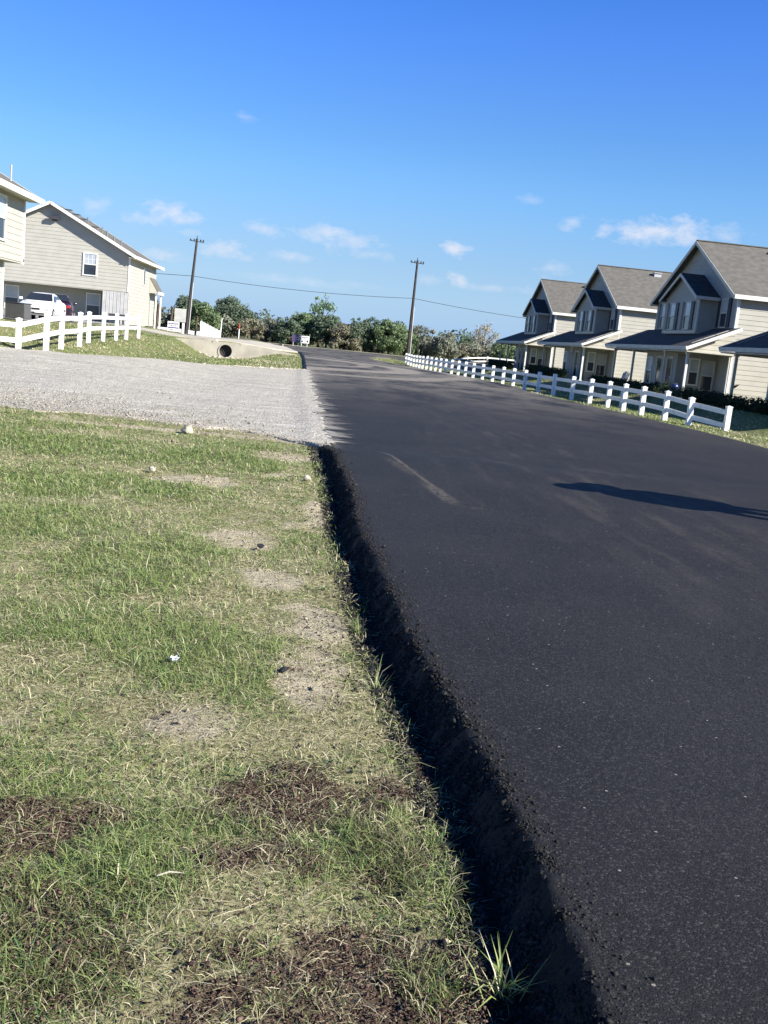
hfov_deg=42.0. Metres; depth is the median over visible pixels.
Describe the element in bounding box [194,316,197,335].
wooden post
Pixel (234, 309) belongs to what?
tree
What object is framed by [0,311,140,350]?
ranch fence
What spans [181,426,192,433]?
rock
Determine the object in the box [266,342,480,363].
road shoulder
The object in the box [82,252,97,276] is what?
window
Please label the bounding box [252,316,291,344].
bush
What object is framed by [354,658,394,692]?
grass tuft
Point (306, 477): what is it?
pebble
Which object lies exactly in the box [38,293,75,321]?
parked car
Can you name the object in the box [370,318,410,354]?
tree
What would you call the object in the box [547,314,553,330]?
window
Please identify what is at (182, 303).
tree
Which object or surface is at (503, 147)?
sky
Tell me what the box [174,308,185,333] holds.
board sign
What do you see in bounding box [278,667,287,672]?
asphalt lump
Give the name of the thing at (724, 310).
window
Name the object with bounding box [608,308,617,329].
window
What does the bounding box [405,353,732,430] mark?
ranch fence
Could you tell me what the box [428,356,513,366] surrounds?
ranch fence
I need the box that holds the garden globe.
[671,383,678,395]
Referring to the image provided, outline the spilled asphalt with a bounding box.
[173,505,510,1023]
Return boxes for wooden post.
[155,304,159,328]
[169,307,173,331]
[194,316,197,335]
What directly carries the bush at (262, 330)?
on the ground at (298, 687)
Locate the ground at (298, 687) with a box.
[0,319,767,1023]
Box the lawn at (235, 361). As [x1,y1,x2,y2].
[0,318,767,447]
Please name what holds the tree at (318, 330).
on the ground at (298, 687)
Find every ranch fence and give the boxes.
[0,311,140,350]
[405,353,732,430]
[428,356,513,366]
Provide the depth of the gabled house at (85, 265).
76.60 m
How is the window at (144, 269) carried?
in the gabled house at (85, 265)
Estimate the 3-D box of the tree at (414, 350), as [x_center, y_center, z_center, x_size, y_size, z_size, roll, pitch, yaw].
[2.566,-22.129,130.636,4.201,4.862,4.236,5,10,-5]
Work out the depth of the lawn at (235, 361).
45.46 m
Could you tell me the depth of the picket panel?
93.11 m
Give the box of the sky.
[0,0,767,345]
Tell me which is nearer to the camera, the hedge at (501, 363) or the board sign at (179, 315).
the board sign at (179, 315)
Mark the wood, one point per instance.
(464, 338)
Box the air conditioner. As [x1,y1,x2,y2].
[4,301,31,320]
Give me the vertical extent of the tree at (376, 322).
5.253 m
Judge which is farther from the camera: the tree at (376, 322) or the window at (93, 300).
the tree at (376, 322)
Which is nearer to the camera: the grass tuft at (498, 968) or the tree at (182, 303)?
the grass tuft at (498, 968)
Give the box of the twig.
[156,871,183,875]
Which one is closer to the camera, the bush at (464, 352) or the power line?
the power line
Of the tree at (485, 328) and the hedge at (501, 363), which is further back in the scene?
the tree at (485, 328)
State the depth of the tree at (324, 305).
134.51 m
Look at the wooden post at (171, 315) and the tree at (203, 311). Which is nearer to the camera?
the wooden post at (171, 315)
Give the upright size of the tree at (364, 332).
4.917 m
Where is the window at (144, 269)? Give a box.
[143,268,145,285]
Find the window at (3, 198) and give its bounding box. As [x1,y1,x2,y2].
[0,193,7,240]
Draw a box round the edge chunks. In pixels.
[323,446,657,1023]
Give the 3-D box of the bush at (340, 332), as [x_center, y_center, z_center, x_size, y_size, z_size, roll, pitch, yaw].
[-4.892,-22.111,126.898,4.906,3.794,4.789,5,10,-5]
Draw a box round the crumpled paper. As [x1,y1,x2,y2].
[167,655,179,661]
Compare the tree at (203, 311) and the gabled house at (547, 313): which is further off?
the tree at (203, 311)
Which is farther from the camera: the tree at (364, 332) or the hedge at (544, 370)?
the tree at (364, 332)
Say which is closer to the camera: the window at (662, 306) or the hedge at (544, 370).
the window at (662, 306)
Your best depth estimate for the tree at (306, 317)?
129.99 m
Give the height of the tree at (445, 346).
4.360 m
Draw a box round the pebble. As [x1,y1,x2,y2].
[303,475,310,480]
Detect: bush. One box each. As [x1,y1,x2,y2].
[234,318,269,341]
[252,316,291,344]
[269,316,310,345]
[326,322,363,351]
[445,342,474,362]
[468,344,492,363]
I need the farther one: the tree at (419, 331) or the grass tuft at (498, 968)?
the tree at (419, 331)
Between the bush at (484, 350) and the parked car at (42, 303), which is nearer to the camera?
the parked car at (42, 303)
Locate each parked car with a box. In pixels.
[19,292,65,318]
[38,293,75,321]
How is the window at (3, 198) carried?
in the gabled house at (14, 196)
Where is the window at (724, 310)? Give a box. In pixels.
[715,298,732,327]
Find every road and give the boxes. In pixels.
[0,346,338,447]
[160,329,512,371]
[290,348,767,1023]
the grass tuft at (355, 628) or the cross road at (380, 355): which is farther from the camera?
the cross road at (380, 355)
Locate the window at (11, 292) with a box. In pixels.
[3,284,18,307]
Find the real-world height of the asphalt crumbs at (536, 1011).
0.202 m
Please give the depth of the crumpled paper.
4.62 m
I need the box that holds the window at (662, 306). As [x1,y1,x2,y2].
[657,304,665,328]
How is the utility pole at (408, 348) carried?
on the ground at (298, 687)
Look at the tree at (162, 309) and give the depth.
125.70 m
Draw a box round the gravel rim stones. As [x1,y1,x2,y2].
[202,363,298,369]
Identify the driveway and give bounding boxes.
[85,320,297,352]
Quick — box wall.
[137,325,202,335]
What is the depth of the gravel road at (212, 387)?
21.87 m
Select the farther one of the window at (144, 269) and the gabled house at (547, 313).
the gabled house at (547, 313)
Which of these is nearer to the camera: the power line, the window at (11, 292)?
the window at (11, 292)
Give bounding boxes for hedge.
[485,358,514,368]
[523,363,568,378]
[587,374,661,392]
[655,381,676,396]
[672,386,767,414]
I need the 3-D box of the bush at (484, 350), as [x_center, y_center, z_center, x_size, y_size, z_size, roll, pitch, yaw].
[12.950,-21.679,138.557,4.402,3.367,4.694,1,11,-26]
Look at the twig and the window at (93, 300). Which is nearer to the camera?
the twig
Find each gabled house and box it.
[0,165,44,319]
[3,201,164,328]
[496,279,586,370]
[537,264,672,382]
[605,240,767,403]
[718,331,767,405]
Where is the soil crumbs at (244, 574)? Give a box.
[0,414,488,1017]
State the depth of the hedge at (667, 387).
53.50 m
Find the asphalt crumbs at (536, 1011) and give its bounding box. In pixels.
[303,441,597,1023]
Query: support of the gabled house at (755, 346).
on the ground at (298, 687)
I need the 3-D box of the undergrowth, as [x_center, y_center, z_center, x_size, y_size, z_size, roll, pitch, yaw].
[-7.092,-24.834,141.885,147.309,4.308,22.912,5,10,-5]
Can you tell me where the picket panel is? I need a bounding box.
[199,321,220,337]
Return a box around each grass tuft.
[84,844,149,891]
[337,615,374,635]
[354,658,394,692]
[408,818,453,851]
[460,933,551,1013]
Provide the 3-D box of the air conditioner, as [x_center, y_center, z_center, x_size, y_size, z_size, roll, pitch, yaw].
[-16.154,-8.869,44.151,0.920,0.750,0.800,6,10,3]
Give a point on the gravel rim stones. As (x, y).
(258, 367)
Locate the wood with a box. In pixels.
[165,309,514,351]
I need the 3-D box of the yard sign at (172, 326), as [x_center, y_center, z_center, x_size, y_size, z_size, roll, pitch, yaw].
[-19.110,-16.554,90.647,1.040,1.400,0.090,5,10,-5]
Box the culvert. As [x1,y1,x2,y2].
[176,338,296,358]
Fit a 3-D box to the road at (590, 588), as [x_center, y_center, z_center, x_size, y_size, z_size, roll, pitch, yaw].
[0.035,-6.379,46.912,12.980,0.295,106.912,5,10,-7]
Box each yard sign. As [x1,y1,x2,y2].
[167,321,178,332]
[292,334,300,342]
[300,336,309,346]
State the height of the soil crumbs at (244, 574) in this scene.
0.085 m
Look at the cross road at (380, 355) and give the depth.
107.34 m
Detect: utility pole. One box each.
[184,236,203,333]
[406,258,423,358]
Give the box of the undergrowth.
[153,307,494,363]
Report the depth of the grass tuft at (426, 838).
3.19 m
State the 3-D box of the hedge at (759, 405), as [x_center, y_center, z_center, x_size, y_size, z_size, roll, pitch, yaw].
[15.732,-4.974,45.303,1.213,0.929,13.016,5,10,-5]
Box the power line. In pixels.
[156,273,521,317]
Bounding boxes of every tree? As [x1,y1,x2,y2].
[153,296,167,324]
[170,294,200,330]
[179,302,223,332]
[212,295,255,336]
[290,311,316,344]
[307,314,341,347]
[309,293,337,346]
[345,318,376,352]
[363,317,379,352]
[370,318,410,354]
[399,324,419,355]
[413,325,435,355]
[424,332,460,359]
[470,320,499,362]
[485,341,515,362]
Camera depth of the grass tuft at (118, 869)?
2.83 m
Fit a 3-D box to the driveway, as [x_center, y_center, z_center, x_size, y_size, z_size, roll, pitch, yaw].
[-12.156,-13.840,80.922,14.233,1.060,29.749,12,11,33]
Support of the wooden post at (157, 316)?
on the ground at (298, 687)
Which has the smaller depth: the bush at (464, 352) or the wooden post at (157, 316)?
the wooden post at (157, 316)
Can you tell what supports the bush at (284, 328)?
on the ground at (298, 687)
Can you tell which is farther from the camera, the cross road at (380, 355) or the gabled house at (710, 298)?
the cross road at (380, 355)
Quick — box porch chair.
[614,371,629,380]
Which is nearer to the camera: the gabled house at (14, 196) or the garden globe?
the gabled house at (14, 196)
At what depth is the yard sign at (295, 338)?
120.84 m
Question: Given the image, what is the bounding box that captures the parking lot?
[3,312,121,324]
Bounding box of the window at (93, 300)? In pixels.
[85,292,100,315]
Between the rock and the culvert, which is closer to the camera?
the rock
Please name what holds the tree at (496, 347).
on the ground at (298, 687)
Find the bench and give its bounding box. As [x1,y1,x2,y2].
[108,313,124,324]
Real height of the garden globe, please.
0.820 m
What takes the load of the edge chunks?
on the road at (590, 588)
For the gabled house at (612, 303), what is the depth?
76.76 m
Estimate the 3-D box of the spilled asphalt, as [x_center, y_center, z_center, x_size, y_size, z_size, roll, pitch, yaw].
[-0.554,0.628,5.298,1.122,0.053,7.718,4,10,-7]

